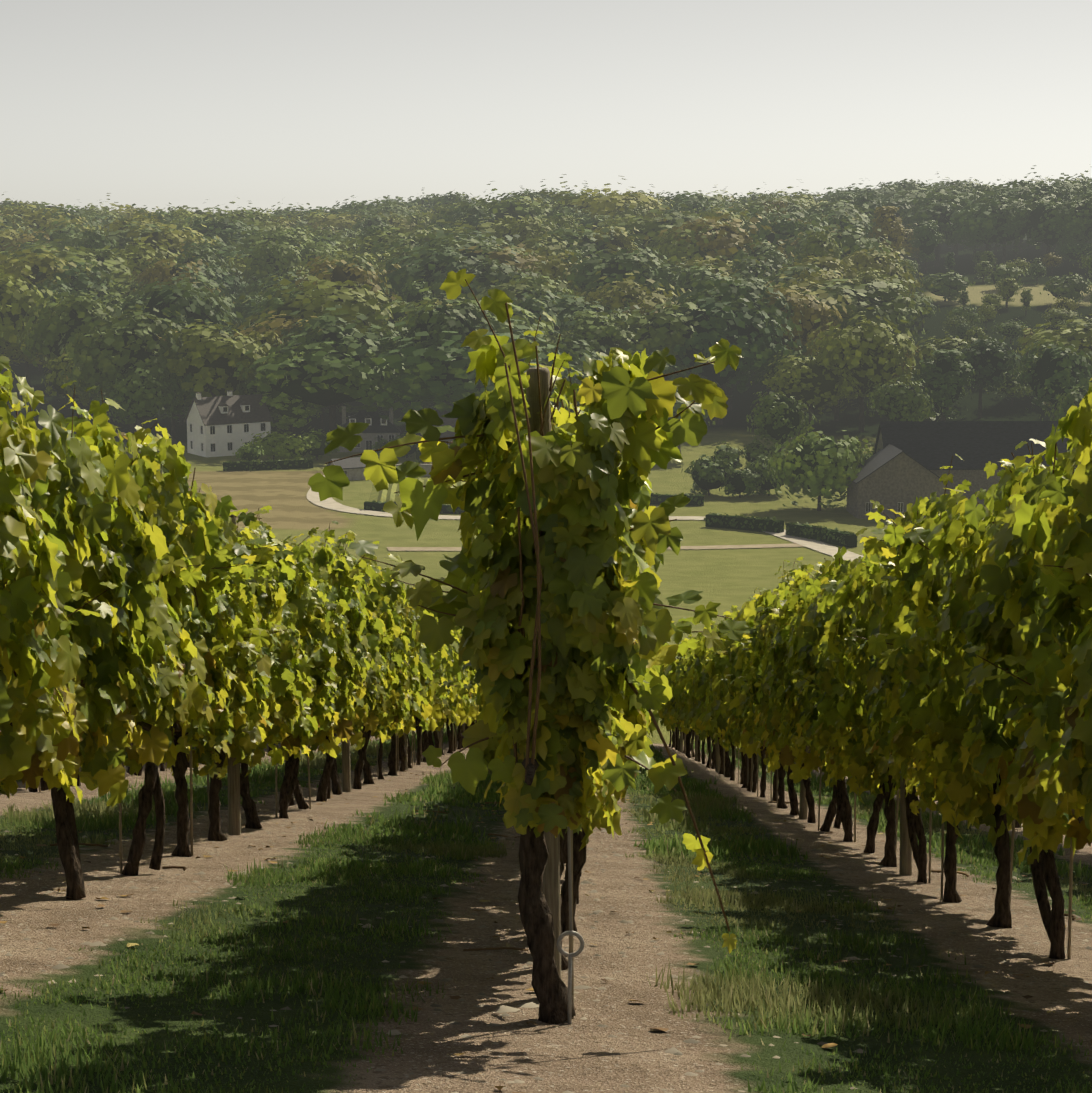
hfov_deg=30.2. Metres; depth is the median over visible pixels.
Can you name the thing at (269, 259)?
round tree
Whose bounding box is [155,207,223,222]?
round tree
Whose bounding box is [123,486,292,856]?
vine
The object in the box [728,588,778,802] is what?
vine
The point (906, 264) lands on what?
round tree
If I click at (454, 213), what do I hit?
round tree
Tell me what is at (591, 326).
round tree
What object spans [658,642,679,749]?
vine
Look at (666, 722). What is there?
vine
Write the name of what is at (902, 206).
round tree
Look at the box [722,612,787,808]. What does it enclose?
vine
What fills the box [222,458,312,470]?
field hedge
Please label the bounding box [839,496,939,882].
vine
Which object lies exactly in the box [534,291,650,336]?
round tree
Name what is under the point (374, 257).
round tree
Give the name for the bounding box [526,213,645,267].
round tree
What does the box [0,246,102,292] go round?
round tree
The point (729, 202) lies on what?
round tree
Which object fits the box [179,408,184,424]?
round tree
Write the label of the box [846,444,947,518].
stone barn wing
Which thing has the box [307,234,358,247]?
round tree
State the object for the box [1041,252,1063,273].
round tree
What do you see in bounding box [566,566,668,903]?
vine
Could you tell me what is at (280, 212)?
round tree
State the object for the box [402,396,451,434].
round tree
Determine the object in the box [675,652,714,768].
vine
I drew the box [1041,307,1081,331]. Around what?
round tree
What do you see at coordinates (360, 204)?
round tree
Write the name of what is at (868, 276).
tall tree
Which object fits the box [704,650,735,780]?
vine
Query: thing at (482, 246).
round tree
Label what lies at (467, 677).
vine
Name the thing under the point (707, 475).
tree
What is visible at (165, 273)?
round tree
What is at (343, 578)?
vine
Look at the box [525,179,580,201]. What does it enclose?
round tree
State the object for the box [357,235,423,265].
round tree
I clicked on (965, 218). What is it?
round tree
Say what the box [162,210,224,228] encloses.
round tree
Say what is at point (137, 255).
round tree
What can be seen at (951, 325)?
round tree
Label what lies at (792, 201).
round tree
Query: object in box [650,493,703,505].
hedge
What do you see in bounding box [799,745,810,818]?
vine post
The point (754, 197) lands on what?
round tree
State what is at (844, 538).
roadside hedge
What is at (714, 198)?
round tree
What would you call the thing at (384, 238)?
round tree
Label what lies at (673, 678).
vine
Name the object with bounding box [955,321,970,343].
tall tree
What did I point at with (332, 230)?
round tree
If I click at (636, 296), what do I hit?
round tree
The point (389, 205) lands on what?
round tree
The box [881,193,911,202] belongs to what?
round tree
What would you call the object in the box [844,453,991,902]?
vine
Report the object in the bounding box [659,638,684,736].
vine
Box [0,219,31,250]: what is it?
round tree
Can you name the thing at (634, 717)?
vine
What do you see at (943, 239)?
round tree
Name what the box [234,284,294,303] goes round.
round tree
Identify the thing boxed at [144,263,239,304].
round tree
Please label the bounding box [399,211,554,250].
round tree
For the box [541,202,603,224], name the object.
round tree
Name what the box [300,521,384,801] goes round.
vine
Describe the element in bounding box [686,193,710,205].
tall tree
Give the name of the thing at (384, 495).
vineyard
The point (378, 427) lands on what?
grey manor
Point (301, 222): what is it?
round tree
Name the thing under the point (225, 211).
round tree
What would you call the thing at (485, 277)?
round tree
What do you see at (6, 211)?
round tree
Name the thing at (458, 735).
vine
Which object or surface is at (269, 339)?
tall tree
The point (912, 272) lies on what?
tall tree
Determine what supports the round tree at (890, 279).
on the ground at (636, 1058)
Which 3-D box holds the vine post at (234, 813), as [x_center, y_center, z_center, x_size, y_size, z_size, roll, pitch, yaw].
[-1.855,0.785,11.979,0.081,2.001,0.080,-5,10,-32]
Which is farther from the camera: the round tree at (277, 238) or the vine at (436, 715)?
the round tree at (277, 238)
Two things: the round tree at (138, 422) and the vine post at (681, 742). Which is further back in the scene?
the round tree at (138, 422)
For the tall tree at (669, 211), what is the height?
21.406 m
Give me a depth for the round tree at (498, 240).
522.90 m
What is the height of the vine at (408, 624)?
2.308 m
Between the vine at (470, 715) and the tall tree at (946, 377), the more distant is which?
the tall tree at (946, 377)
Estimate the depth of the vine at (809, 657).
14.26 m
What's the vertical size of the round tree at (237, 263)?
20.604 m
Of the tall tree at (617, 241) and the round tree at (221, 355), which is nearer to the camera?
the round tree at (221, 355)
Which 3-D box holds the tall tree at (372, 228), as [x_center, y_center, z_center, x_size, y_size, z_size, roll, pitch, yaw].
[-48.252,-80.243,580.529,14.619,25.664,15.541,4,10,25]
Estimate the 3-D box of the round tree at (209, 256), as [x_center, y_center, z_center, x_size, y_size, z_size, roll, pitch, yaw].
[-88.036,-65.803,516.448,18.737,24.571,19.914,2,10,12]
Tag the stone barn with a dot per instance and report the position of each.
(935, 446)
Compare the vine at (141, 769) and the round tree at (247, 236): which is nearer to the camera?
the vine at (141, 769)
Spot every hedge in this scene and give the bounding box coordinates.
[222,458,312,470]
[364,500,464,513]
[415,450,423,463]
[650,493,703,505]
[704,513,783,532]
[786,522,857,547]
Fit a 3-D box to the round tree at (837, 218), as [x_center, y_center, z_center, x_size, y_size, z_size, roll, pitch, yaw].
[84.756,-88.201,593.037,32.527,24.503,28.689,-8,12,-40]
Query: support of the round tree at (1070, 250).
on the ground at (636, 1058)
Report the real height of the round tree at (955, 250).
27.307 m
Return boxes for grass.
[0,803,1091,1092]
[2,747,1091,881]
[192,728,919,786]
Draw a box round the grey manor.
[336,405,401,451]
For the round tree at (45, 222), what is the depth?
649.30 m
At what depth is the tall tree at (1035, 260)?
592.69 m
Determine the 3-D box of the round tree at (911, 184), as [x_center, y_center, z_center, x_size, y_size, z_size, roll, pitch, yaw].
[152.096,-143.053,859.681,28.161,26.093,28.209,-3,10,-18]
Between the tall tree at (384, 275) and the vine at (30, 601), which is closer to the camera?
the vine at (30, 601)
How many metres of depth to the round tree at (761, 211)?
608.70 m
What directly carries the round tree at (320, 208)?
on the ground at (636, 1058)
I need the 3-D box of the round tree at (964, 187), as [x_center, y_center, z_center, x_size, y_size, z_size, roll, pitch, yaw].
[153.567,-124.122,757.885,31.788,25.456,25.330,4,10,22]
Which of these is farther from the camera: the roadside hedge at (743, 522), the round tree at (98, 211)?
the round tree at (98, 211)
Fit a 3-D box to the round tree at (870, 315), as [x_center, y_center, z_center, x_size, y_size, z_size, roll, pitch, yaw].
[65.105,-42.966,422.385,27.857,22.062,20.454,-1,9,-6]
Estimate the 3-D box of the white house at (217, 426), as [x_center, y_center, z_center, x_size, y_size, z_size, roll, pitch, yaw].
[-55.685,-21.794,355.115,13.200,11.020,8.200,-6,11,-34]
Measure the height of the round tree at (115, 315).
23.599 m
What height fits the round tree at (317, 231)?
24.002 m
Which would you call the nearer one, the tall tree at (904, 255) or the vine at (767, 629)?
the vine at (767, 629)
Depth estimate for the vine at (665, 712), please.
39.81 m
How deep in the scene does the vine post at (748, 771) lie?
23.30 m
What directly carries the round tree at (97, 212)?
on the ground at (636, 1058)
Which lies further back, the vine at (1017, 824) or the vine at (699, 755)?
the vine at (699, 755)
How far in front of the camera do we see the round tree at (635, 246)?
557.01 m
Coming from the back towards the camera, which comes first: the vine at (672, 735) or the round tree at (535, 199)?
the round tree at (535, 199)
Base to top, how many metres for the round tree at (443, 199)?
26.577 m
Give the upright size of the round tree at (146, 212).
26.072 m
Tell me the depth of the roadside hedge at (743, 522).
268.98 m
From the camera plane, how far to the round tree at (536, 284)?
440.60 m
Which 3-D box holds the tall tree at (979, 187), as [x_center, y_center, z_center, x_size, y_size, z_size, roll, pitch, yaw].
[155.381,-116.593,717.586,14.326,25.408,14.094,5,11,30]
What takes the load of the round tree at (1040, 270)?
on the ground at (636, 1058)
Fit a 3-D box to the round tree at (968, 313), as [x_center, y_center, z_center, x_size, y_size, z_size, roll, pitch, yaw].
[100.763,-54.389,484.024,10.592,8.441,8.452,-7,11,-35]
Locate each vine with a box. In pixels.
[0,355,80,778]
[0,365,138,802]
[0,385,219,899]
[28,778,47,791]
[70,766,80,785]
[80,425,267,875]
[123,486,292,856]
[127,743,142,775]
[160,762,166,770]
[194,488,321,840]
[224,506,337,828]
[264,570,358,818]
[281,535,379,808]
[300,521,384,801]
[308,269,749,1023]
[326,571,398,794]
[350,541,420,783]
[352,553,410,788]
[370,629,421,779]
[380,312,693,969]
[385,583,436,775]
[395,611,460,771]
[405,589,452,767]
[414,643,452,764]
[419,626,477,761]
[427,627,464,745]
[433,660,473,747]
[442,627,474,754]
[445,626,476,752]
[450,676,477,750]
[454,673,480,749]
[460,704,482,747]
[462,628,567,862]
[480,352,660,932]
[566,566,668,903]
[657,703,679,747]
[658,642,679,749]
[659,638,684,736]
[659,668,674,747]
[661,662,694,757]
[662,707,679,751]
[662,709,684,752]
[669,634,700,759]
[669,637,695,755]
[674,648,707,763]
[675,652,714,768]
[677,654,712,765]
[678,653,700,761]
[685,621,723,773]
[686,628,715,770]
[693,620,730,776]
[700,605,746,787]
[701,610,743,783]
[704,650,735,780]
[706,596,765,796]
[715,650,756,791]
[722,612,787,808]
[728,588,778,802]
[748,556,803,814]
[755,579,840,831]
[760,564,826,822]
[783,546,865,841]
[792,558,899,866]
[793,556,883,852]
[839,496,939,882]
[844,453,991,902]
[865,441,1046,927]
[919,424,1091,958]
[956,434,1091,864]
[1011,819,1021,827]
[1012,378,1091,831]
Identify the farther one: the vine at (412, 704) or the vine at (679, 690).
the vine at (679, 690)
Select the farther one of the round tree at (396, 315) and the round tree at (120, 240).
the round tree at (120, 240)
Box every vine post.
[227,511,240,834]
[341,739,350,791]
[403,732,407,769]
[438,728,442,748]
[526,368,561,979]
[679,727,682,751]
[695,733,698,760]
[715,736,720,772]
[747,755,753,789]
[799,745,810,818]
[899,775,911,875]
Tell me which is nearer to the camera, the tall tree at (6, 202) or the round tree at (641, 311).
the round tree at (641, 311)
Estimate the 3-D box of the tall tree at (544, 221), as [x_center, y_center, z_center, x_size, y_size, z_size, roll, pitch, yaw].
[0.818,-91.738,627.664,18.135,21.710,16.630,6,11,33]
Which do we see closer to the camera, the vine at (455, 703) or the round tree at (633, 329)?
the vine at (455, 703)
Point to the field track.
(681, 547)
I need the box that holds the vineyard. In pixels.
[369,478,465,504]
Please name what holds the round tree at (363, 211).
on the ground at (636, 1058)
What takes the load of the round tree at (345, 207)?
on the ground at (636, 1058)
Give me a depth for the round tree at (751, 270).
475.41 m
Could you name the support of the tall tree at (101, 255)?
on the ground at (636, 1058)
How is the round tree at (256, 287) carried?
on the ground at (636, 1058)
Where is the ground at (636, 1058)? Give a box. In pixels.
[0,236,1091,1092]
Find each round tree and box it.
[0,194,60,217]
[0,200,36,238]
[0,205,31,215]
[0,214,81,225]
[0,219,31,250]
[0,228,59,258]
[0,230,132,280]
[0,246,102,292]
[0,265,60,373]
[1,200,45,214]
[1,240,86,257]
[1,288,130,414]
[4,319,48,386]
[7,202,100,234]
[16,202,86,213]
[24,280,75,373]
[26,216,85,253]
[31,204,103,232]
[31,258,122,302]
[40,220,183,255]
[41,350,109,418]
[42,202,103,228]
[43,304,199,433]
[45,290,145,360]
[61,329,177,425]
[66,204,118,223]
[67,206,118,220]
[73,208,125,229]
[73,276,143,309]
[78,219,231,249]
[79,193,157,219]
[84,213,165,235]
[87,238,180,278]
[89,265,151,298]
[89,293,238,326]
[92,360,191,428]
[104,281,245,416]
[113,211,219,264]
[113,244,234,303]
[116,272,235,330]
[118,203,192,228]
[129,208,164,217]
[134,345,210,442]
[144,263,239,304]
[144,315,270,410]
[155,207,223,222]
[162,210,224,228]
[163,261,229,294]
[164,205,236,221]
[169,240,234,275]
[174,199,259,241]
[174,201,256,217]
[175,236,245,264]
[176,219,263,248]
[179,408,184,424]
[200,207,278,226]
[201,264,248,303]
[212,235,322,288]
[214,291,237,329]
[220,237,242,249]
[220,264,248,303]
[220,379,278,418]
[221,251,251,283]
[223,254,414,412]
[228,269,303,302]
[228,302,261,330]
[229,203,292,220]
[231,226,327,255]
[231,311,322,418]
[233,330,428,431]
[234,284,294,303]
[239,235,307,295]
[240,210,297,233]
[241,228,271,237]
[251,270,308,289]
[259,303,407,424]
[262,202,309,213]
[262,210,304,224]
[264,215,300,229]
[274,204,322,221]
[274,227,357,265]
[280,209,341,227]
[286,215,323,227]
[289,206,349,219]
[292,255,398,295]
[292,256,400,304]
[293,221,357,244]
[296,225,361,237]
[297,258,311,275]
[302,236,389,273]
[305,223,350,232]
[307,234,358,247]
[315,209,366,232]
[324,195,413,216]
[324,225,446,257]
[331,231,360,255]
[332,316,601,419]
[333,200,358,212]
[335,198,398,208]
[335,225,391,245]
[345,208,372,219]
[350,196,420,216]
[350,210,397,234]
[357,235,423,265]
[359,198,412,220]
[361,211,425,232]
[374,294,500,414]
[375,195,404,206]
[375,239,423,270]
[375,275,563,357]
[376,243,503,302]
[376,298,435,322]
[381,213,503,266]
[390,200,429,213]
[391,211,433,231]
[396,193,447,204]
[396,295,464,335]
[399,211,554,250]
[400,202,433,212]
[402,193,438,207]
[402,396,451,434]
[410,235,541,270]
[411,227,519,250]
[417,190,502,229]
[420,248,549,306]
[425,191,471,210]
[425,197,479,212]
[425,200,487,229]
[439,263,577,314]
[440,181,564,228]
[458,243,566,273]
[476,233,533,255]
[479,267,540,288]
[485,215,552,249]
[487,268,573,299]
[488,287,571,337]
[489,192,531,203]
[492,189,547,205]
[508,188,559,196]
[510,232,582,262]
[518,194,557,205]
[520,247,588,291]
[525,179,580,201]
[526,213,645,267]
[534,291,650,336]
[535,216,564,235]
[537,176,672,221]
[538,174,638,213]
[538,183,593,203]
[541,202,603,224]
[542,334,617,379]
[543,330,573,347]
[550,362,588,412]
[556,246,690,299]
[563,218,596,232]
[566,284,589,305]
[567,270,690,317]
[577,203,619,230]
[583,228,651,257]
[592,214,678,230]
[596,298,705,377]
[598,204,729,259]
[610,296,673,323]
[620,307,691,338]
[628,348,694,391]
[639,184,673,204]
[642,209,747,270]
[644,197,799,266]
[646,259,693,299]
[650,294,812,424]
[656,190,728,215]
[659,276,806,409]
[660,190,749,207]
[660,191,734,207]
[661,259,740,304]
[668,256,759,279]
[668,389,715,452]
[690,205,739,223]
[692,204,762,233]
[706,187,743,203]
[718,240,793,281]
[719,198,745,205]
[726,268,772,290]
[727,202,787,229]
[728,192,815,214]
[729,234,791,273]
[730,203,830,251]
[731,193,780,204]
[734,188,778,198]
[741,179,829,208]
[746,392,819,451]
[749,258,862,291]
[750,354,876,432]
[751,342,818,395]
[753,275,951,339]
[755,426,874,510]
[758,281,852,364]
[761,249,879,281]
[762,273,893,319]
[774,219,901,265]
[777,191,823,202]
[777,232,885,257]
[780,255,801,267]
[783,197,897,236]
[785,269,860,291]
[786,199,804,214]
[788,203,880,238]
[789,189,821,201]
[797,307,933,431]
[799,319,857,420]
[815,188,844,202]
[819,290,917,348]
[821,210,867,237]
[822,189,880,206]
[824,180,876,196]
[824,184,901,196]
[826,178,870,192]
[839,234,932,300]
[840,250,930,293]
[845,443,879,494]
[847,267,913,301]
[856,366,943,420]
[866,238,892,257]
[867,190,891,201]
[874,188,924,198]
[877,181,902,188]
[879,179,929,193]
[881,186,956,202]
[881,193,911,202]
[881,193,917,226]
[886,336,920,383]
[897,223,919,257]
[900,197,967,266]
[901,224,951,268]
[905,185,977,260]
[907,259,920,269]
[909,292,933,302]
[911,300,939,327]
[914,332,977,369]
[915,182,1007,257]
[918,173,956,188]
[929,179,996,192]
[936,181,974,198]
[938,197,1028,250]
[940,314,973,336]
[945,301,983,327]
[946,186,1044,265]
[951,333,1028,417]
[959,179,1061,258]
[959,186,1003,250]
[964,326,987,345]
[970,250,993,263]
[976,302,999,328]
[981,291,1002,309]
[984,369,1032,406]
[991,179,1052,252]
[991,318,1032,343]
[1001,199,1086,267]
[1003,257,1030,274]
[1003,314,1091,363]
[1006,341,1091,417]
[1009,165,1091,253]
[1025,263,1046,283]
[1031,173,1091,247]
[1031,185,1081,254]
[1039,385,1088,420]
[1040,194,1091,243]
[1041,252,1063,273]
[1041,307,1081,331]
[1046,294,1083,311]
[1049,166,1091,184]
[1052,240,1091,270]
[1054,316,1091,329]
[1069,243,1091,279]
[1070,175,1091,188]
[1075,190,1091,196]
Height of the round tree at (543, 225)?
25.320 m
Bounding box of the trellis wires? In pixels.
[568,400,571,445]
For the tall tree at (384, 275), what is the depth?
478.00 m
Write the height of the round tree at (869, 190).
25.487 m
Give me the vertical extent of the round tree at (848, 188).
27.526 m
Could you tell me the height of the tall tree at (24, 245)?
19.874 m
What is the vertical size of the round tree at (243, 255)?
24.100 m
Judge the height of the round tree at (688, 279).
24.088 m
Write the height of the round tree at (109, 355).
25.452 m
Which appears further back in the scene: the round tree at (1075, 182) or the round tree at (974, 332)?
the round tree at (1075, 182)
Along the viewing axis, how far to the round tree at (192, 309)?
393.14 m
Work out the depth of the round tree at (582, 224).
573.02 m
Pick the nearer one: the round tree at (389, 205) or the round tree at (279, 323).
the round tree at (279, 323)
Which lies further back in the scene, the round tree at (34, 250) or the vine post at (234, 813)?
the round tree at (34, 250)
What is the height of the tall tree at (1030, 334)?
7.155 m
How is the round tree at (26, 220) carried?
on the ground at (636, 1058)
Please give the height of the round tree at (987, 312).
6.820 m
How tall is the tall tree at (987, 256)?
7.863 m
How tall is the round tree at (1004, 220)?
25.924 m
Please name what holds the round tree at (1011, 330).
on the ground at (636, 1058)
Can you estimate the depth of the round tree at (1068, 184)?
676.38 m
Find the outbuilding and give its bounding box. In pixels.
[327,457,365,479]
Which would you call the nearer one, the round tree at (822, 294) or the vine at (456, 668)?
the vine at (456, 668)
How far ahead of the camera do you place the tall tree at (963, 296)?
523.04 m
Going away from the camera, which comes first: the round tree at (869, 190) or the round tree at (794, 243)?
the round tree at (794, 243)
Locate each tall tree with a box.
[0,200,17,209]
[11,239,34,258]
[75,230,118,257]
[82,248,126,277]
[226,291,263,326]
[246,331,280,416]
[257,351,322,438]
[293,224,310,229]
[339,228,358,236]
[351,221,395,253]
[372,260,408,301]
[399,281,435,306]
[452,201,494,228]
[535,215,554,225]
[551,212,577,232]
[554,245,588,271]
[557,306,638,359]
[575,222,646,265]
[612,203,646,218]
[662,207,691,218]
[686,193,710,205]
[761,197,787,217]
[798,226,843,263]
[848,267,886,288]
[849,189,884,225]
[863,206,904,259]
[895,247,907,259]
[899,260,917,277]
[909,220,943,272]
[912,348,975,420]
[944,252,955,271]
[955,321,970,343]
[958,291,970,309]
[970,184,992,251]
[973,261,992,281]
[980,251,996,275]
[994,278,1019,307]
[1020,288,1032,315]
[1022,328,1033,358]
[1031,258,1041,278]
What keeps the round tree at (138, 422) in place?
on the ground at (636, 1058)
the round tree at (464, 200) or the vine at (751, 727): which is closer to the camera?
the vine at (751, 727)
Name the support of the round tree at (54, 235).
on the ground at (636, 1058)
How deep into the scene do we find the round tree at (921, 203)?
686.54 m
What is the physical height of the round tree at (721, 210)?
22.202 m
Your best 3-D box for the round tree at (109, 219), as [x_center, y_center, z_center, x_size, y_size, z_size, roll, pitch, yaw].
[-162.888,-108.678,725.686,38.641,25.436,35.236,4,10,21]
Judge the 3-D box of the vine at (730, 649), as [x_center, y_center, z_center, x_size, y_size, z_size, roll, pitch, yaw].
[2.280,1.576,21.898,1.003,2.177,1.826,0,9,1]
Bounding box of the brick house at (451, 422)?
[422,417,476,467]
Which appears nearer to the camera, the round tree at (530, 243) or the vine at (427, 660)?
the vine at (427, 660)
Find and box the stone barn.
[873,421,1091,508]
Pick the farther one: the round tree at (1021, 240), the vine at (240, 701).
the round tree at (1021, 240)
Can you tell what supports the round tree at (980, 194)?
on the ground at (636, 1058)
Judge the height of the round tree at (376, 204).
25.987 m
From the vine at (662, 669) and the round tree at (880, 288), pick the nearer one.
the vine at (662, 669)
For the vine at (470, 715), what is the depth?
30.74 m
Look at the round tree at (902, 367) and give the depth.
400.62 m
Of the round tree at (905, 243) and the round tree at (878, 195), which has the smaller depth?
the round tree at (905, 243)
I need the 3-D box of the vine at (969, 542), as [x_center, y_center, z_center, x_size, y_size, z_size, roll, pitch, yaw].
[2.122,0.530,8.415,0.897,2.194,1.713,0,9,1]
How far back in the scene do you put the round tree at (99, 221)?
707.00 m
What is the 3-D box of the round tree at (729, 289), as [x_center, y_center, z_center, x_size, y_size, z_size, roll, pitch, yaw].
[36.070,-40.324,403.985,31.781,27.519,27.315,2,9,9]
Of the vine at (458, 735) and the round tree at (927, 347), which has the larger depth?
the round tree at (927, 347)
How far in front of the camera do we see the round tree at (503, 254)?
483.63 m
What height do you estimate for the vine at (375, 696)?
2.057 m
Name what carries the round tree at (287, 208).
on the ground at (636, 1058)
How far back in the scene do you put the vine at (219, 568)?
9.58 m
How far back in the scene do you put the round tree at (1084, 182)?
731.45 m
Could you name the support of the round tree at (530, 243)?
on the ground at (636, 1058)
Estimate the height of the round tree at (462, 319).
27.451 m
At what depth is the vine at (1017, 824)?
18.37 m
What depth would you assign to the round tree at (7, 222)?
635.91 m
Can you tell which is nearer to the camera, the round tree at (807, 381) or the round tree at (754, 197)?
the round tree at (807, 381)
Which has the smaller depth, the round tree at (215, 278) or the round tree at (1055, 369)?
the round tree at (1055, 369)
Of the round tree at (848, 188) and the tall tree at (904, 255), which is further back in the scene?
the round tree at (848, 188)
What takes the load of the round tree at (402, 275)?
on the ground at (636, 1058)
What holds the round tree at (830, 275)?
on the ground at (636, 1058)
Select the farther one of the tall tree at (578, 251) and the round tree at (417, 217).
the round tree at (417, 217)
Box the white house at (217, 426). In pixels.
[184,390,272,456]
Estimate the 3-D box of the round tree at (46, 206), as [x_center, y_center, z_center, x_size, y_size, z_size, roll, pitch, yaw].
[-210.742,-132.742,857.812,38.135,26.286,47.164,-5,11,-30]
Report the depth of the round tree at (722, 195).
834.40 m
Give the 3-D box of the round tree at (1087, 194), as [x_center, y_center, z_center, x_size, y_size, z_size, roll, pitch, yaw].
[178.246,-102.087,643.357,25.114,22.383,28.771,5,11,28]
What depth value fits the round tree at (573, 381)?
353.96 m
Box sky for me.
[0,0,1091,213]
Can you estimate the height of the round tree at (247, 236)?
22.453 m
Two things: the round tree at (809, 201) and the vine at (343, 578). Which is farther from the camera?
the round tree at (809, 201)
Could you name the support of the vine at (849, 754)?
on the ground at (636, 1058)
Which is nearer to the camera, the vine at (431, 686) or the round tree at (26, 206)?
the vine at (431, 686)
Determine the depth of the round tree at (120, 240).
558.29 m
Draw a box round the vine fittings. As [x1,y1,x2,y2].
[557,678,736,1023]
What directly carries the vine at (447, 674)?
on the ground at (636, 1058)
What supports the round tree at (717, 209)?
on the ground at (636, 1058)
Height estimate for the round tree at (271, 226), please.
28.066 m
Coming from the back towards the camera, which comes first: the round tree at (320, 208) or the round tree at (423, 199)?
the round tree at (423, 199)
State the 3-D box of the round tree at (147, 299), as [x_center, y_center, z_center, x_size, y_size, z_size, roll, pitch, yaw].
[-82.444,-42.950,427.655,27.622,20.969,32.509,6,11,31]
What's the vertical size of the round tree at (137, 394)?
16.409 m
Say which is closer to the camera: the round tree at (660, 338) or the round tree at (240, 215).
the round tree at (660, 338)
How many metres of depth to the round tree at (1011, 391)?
400.35 m
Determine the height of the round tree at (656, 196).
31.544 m
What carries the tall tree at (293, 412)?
on the ground at (636, 1058)
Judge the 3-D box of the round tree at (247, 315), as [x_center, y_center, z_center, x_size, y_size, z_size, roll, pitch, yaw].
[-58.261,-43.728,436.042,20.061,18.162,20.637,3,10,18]
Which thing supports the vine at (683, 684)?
on the ground at (636, 1058)
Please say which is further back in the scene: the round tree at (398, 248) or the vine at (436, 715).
the round tree at (398, 248)
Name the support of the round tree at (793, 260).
on the ground at (636, 1058)
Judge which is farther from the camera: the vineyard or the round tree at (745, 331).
the round tree at (745, 331)
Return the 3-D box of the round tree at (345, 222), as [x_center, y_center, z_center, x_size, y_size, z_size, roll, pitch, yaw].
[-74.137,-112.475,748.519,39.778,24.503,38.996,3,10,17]
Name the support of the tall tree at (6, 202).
on the ground at (636, 1058)
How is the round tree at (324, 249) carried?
on the ground at (636, 1058)
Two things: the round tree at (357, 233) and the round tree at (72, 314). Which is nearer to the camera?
the round tree at (72, 314)
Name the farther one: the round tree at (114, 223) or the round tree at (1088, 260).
the round tree at (114, 223)
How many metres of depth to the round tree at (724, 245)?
518.31 m
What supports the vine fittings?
on the ground at (636, 1058)
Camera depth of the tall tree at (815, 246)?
487.77 m
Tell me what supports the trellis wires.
on the ground at (636, 1058)
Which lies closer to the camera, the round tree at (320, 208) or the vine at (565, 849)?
the vine at (565, 849)
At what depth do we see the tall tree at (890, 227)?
589.22 m
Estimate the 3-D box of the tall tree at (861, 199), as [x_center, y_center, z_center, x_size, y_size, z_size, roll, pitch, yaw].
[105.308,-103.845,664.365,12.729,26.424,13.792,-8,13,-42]
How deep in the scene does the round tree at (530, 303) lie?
410.69 m
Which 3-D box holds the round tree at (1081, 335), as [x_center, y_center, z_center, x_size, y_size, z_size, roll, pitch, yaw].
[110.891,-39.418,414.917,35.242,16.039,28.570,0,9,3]
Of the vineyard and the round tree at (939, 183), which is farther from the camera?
the round tree at (939, 183)
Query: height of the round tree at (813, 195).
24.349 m
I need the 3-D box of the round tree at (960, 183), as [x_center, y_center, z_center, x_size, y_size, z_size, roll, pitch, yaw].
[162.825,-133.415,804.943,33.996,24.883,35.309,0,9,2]
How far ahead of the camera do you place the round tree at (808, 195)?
868.75 m
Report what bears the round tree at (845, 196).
on the ground at (636, 1058)
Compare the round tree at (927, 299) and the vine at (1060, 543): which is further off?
the round tree at (927, 299)
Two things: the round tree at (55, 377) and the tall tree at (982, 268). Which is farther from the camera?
the tall tree at (982, 268)
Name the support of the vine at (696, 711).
on the ground at (636, 1058)
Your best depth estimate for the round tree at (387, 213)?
762.12 m
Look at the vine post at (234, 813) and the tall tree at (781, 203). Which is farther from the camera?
the tall tree at (781, 203)
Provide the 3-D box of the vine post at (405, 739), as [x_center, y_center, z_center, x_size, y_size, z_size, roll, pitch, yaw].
[-1.634,1.647,23.221,0.081,2.001,0.080,6,12,30]
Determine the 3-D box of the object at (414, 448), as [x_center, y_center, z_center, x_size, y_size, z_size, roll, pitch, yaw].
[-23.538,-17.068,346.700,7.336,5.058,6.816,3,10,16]
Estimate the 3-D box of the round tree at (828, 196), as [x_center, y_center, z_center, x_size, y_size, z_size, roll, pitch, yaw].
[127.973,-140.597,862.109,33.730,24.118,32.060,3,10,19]
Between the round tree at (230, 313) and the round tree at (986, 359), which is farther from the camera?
the round tree at (230, 313)
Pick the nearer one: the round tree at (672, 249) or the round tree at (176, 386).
the round tree at (176, 386)
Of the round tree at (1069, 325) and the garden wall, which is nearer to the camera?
the garden wall
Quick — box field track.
[387,543,803,550]
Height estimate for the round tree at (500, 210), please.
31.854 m
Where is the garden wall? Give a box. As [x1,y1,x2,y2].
[395,464,431,475]
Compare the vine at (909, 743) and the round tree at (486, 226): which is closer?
the vine at (909, 743)

